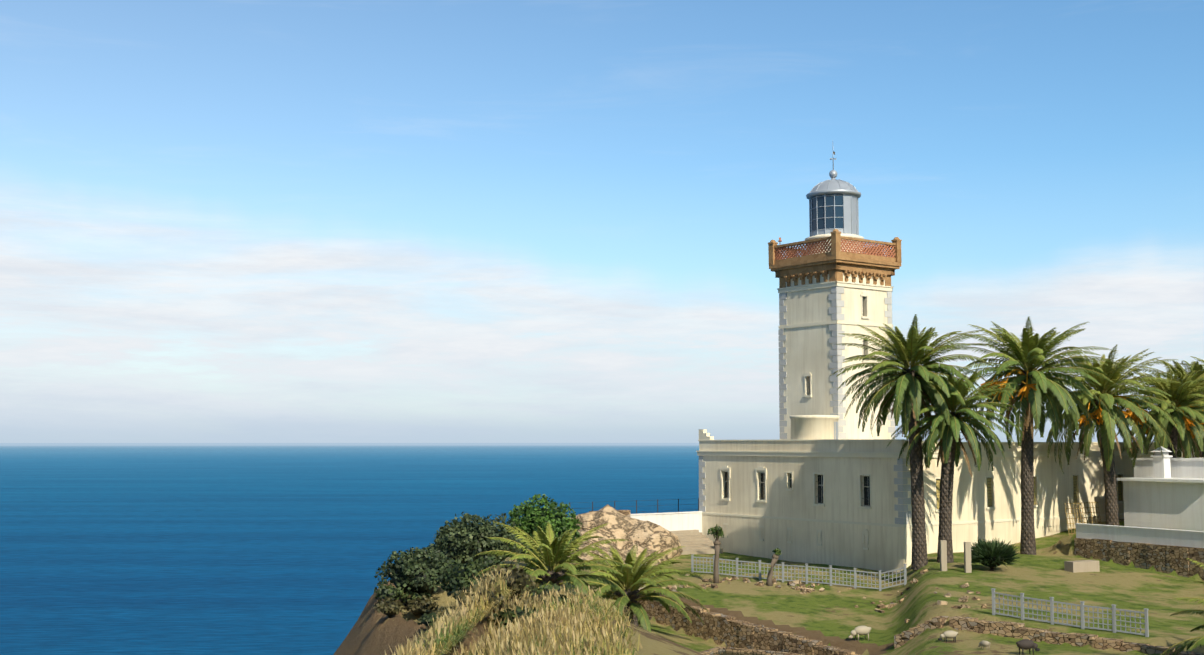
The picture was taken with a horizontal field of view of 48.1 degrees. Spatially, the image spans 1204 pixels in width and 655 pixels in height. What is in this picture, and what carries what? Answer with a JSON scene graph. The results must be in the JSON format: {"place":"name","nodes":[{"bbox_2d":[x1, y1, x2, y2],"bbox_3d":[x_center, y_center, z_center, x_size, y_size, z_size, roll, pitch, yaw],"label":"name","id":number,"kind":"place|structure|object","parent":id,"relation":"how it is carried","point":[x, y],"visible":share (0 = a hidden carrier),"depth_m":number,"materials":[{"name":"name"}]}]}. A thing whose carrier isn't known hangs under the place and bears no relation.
{"place":"outdoors","nodes":[
{"label":"outdoors","id":0,"kind":"place"},
{"bbox_2d":[0,443,699,654],"bbox_3d":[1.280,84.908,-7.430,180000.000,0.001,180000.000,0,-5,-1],"label":"sea","id":1,"kind":"structure","parent":0,"point":[197,548],"depth_m":1462.20,"materials":[{"name":"blue liquid"}]},
{"bbox_2d":[0,0,1203,442],"label":"sky","id":2,"kind":"structure","parent":0,"point":[222,221],"materials":[{"name":"blue"}]},
{"bbox_2d":[333,519,1203,654],"bbox_3d":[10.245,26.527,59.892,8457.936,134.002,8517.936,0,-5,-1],"label":"grassy ground","id":3,"kind":"structure","parent":0,"point":[830,616],"depth_m":62.05,"materials":[{"name":"green plant"}]},
{"bbox_2d":[374,547,459,596],"bbox_3d":[-8.460,11.395,61.899,3.750,2.677,3.668,-2,-5,23],"label":"olive bush","id":4,"kind":"object","parent":3,"relation":"on","point":[412,572],"visible":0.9,"depth_m":61.03,"materials":[{"name":"green plant"}]},
{"bbox_2d":[436,556,504,598],"bbox_3d":[-5.295,10.899,56.808,3.526,2.472,3.095,0,-5,-1],"label":"dark bush","id":5,"kind":"object","parent":3,"relation":"on","point":[460,578],"visible":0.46,"depth_m":56.46,"materials":[{"name":"green plant"}]},
{"bbox_2d":[373,543,582,629],"bbox_3d":[-6.147,10.871,62.128,8.998,4.311,59.352,0,-5,-3],"label":"cliff scrub","id":6,"kind":"object","parent":3,"relation":"on","point":[419,603],"visible":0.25,"depth_m":42.55,"materials":[{"name":"green plant"}]},
{"bbox_2d":[430,512,530,569],"bbox_3d":[-6.113,10.797,65.915,5.412,3.502,4.413,0,-5,-1],"label":"olive bush","id":7,"kind":"object","parent":3,"relation":"on","point":[462,540],"visible":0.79,"depth_m":64.85,"materials":[{"name":"green plant"}]},
{"bbox_2d":[380,567,647,654],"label":"dry grass","id":8,"kind":"structure","parent":3,"relation":"on","point":[566,628],"depth_m":28.25,"materials":[{"name":"beige plant"}]},
{"bbox_2d":[508,494,582,566],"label":"green bush","id":9,"kind":"object","parent":3,"relation":"on","point":[531,520],"visible":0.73,"depth_m":70.22,"materials":[{"name":"green plant"}]},
{"bbox_2d":[475,522,632,602],"bbox_3d":[-1.795,9.582,50.038,5.922,4.616,5.721,0,-5,-1],"label":"young palm","id":10,"kind":"object","parent":3,"relation":"on","point":[550,549],"depth_m":49.69,"materials":[{"name":"green plant"}]},
{"bbox_2d":[556,504,682,570],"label":"outcrop rock","id":11,"kind":"object","parent":3,"relation":"on","point":[650,537],"visible":0.35,"depth_m":81.30,"materials":[{"name":"beige stone"}]},
{"bbox_2d":[571,545,709,631],"bbox_3d":[1.123,12.275,60.431,7.474,5.019,7.037,0,-5,-1],"label":"young palm","id":12,"kind":"object","parent":3,"relation":"on","point":[633,579],"depth_m":59.96,"materials":[{"name":"green plant"}]},
{"bbox_2d":[707,524,723,583],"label":"pollard","id":13,"kind":"object","parent":3,"relation":"on","point":[716,531],"visible":1,"depth_m":71.39,"materials":[{"name":"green plant"}]},
{"bbox_2d":[766,548,780,585],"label":"pollard","id":14,"kind":"object","parent":3,"relation":"on","point":[777,552],"visible":1,"depth_m":71.05,"materials":[{"name":"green plant"}]},
{"bbox_2d":[848,626,870,640],"bbox_3d":[10.998,13.034,57.498,1.135,0.627,0.407,2,-5,-20],"label":"sheep","id":15,"kind":"object","parent":3,"relation":"on","point":[861,630],"visible":1,"depth_m":57.36},
{"bbox_2d":[522,498,1203,654],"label":"garden props","id":16,"kind":"object","parent":3,"relation":"on","point":[1167,551],"visible":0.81,"depth_m":66.63,"materials":[{"name":"white paint"}]},
{"bbox_2d":[830,314,992,569],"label":"tall palm","id":17,"kind":"object","parent":3,"relation":"on","point":[912,350],"depth_m":71.20,"materials":[{"name":"green plant"}]},
{"bbox_2d":[696,151,1194,571],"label":"lighthouse","id":18,"kind":"object","parent":3,"relation":"on","point":[822,480],"visible":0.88,"depth_m":84.62,"materials":[{"name":"beige paint"}]},
{"bbox_2d":[938,630,957,642],"bbox_3d":[12.853,11.467,50.071,0.778,0.434,0.295,0,-5,-1],"label":"sheep","id":19,"kind":"object","parent":3,"relation":"on","point":[950,634],"visible":0.98,"depth_m":49.98},
{"bbox_2d":[885,370,1018,562],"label":"tall palm","id":20,"kind":"object","parent":3,"relation":"on","point":[969,432],"depth_m":70.96,"materials":[{"name":"green plant"}]},
{"bbox_2d":[978,640,990,649],"bbox_3d":[13.726,11.408,48.432,0.213,0.326,0.596,3,-6,-32],"label":"sheep","id":21,"kind":"object","parent":3,"relation":"on","point":[983,643],"visible":0.96,"depth_m":48.32},
{"bbox_2d":[971,538,1020,570],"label":"spiky shrub","id":22,"kind":"object","parent":3,"relation":"on","point":[992,554],"visible":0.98,"depth_m":67.48,"materials":[{"name":"green plant"}]},
{"bbox_2d":[1016,639,1039,654],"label":"sheep","id":23,"kind":"object","parent":3,"relation":"on","point":[1025,644],"visible":1,"depth_m":47.20},
{"bbox_2d":[949,317,1120,554],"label":"palm tree","id":24,"kind":"object","parent":3,"relation":"on","point":[1040,390],"depth_m":75.74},
{"bbox_2d":[1033,345,1188,525],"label":"palm tree","id":25,"kind":"object","parent":3,"relation":"on","point":[1134,414],"depth_m":80.33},
{"bbox_2d":[1117,446,1203,530],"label":"white house","id":26,"kind":"structure","parent":3,"relation":"on","point":[1166,491],"depth_m":79.74,"materials":[{"name":"paint"}]},
{"bbox_2d":[1117,365,1203,461],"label":"palm tree","id":27,"kind":"object","parent":3,"relation":"on","point":[1181,392],"depth_m":83.41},
{"bbox_2d":[1131,359,1203,456],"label":"palm tree","id":28,"kind":"object","parent":3,"relation":"on","point":[1178,369],"depth_m":87.87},
{"bbox_2d":[1160,558,1203,654],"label":"young palm","id":29,"kind":"object","parent":3,"relation":"on","point":[1198,642],"visible":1,"depth_m":44.55,"materials":[{"name":"green plant"}]},
{"bbox_2d":[1179,356,1203,373],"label":"palm tree","id":30,"kind":"object","parent":3,"relation":"on","point":[1201,360],"visible":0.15,"depth_m":92.59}
]}

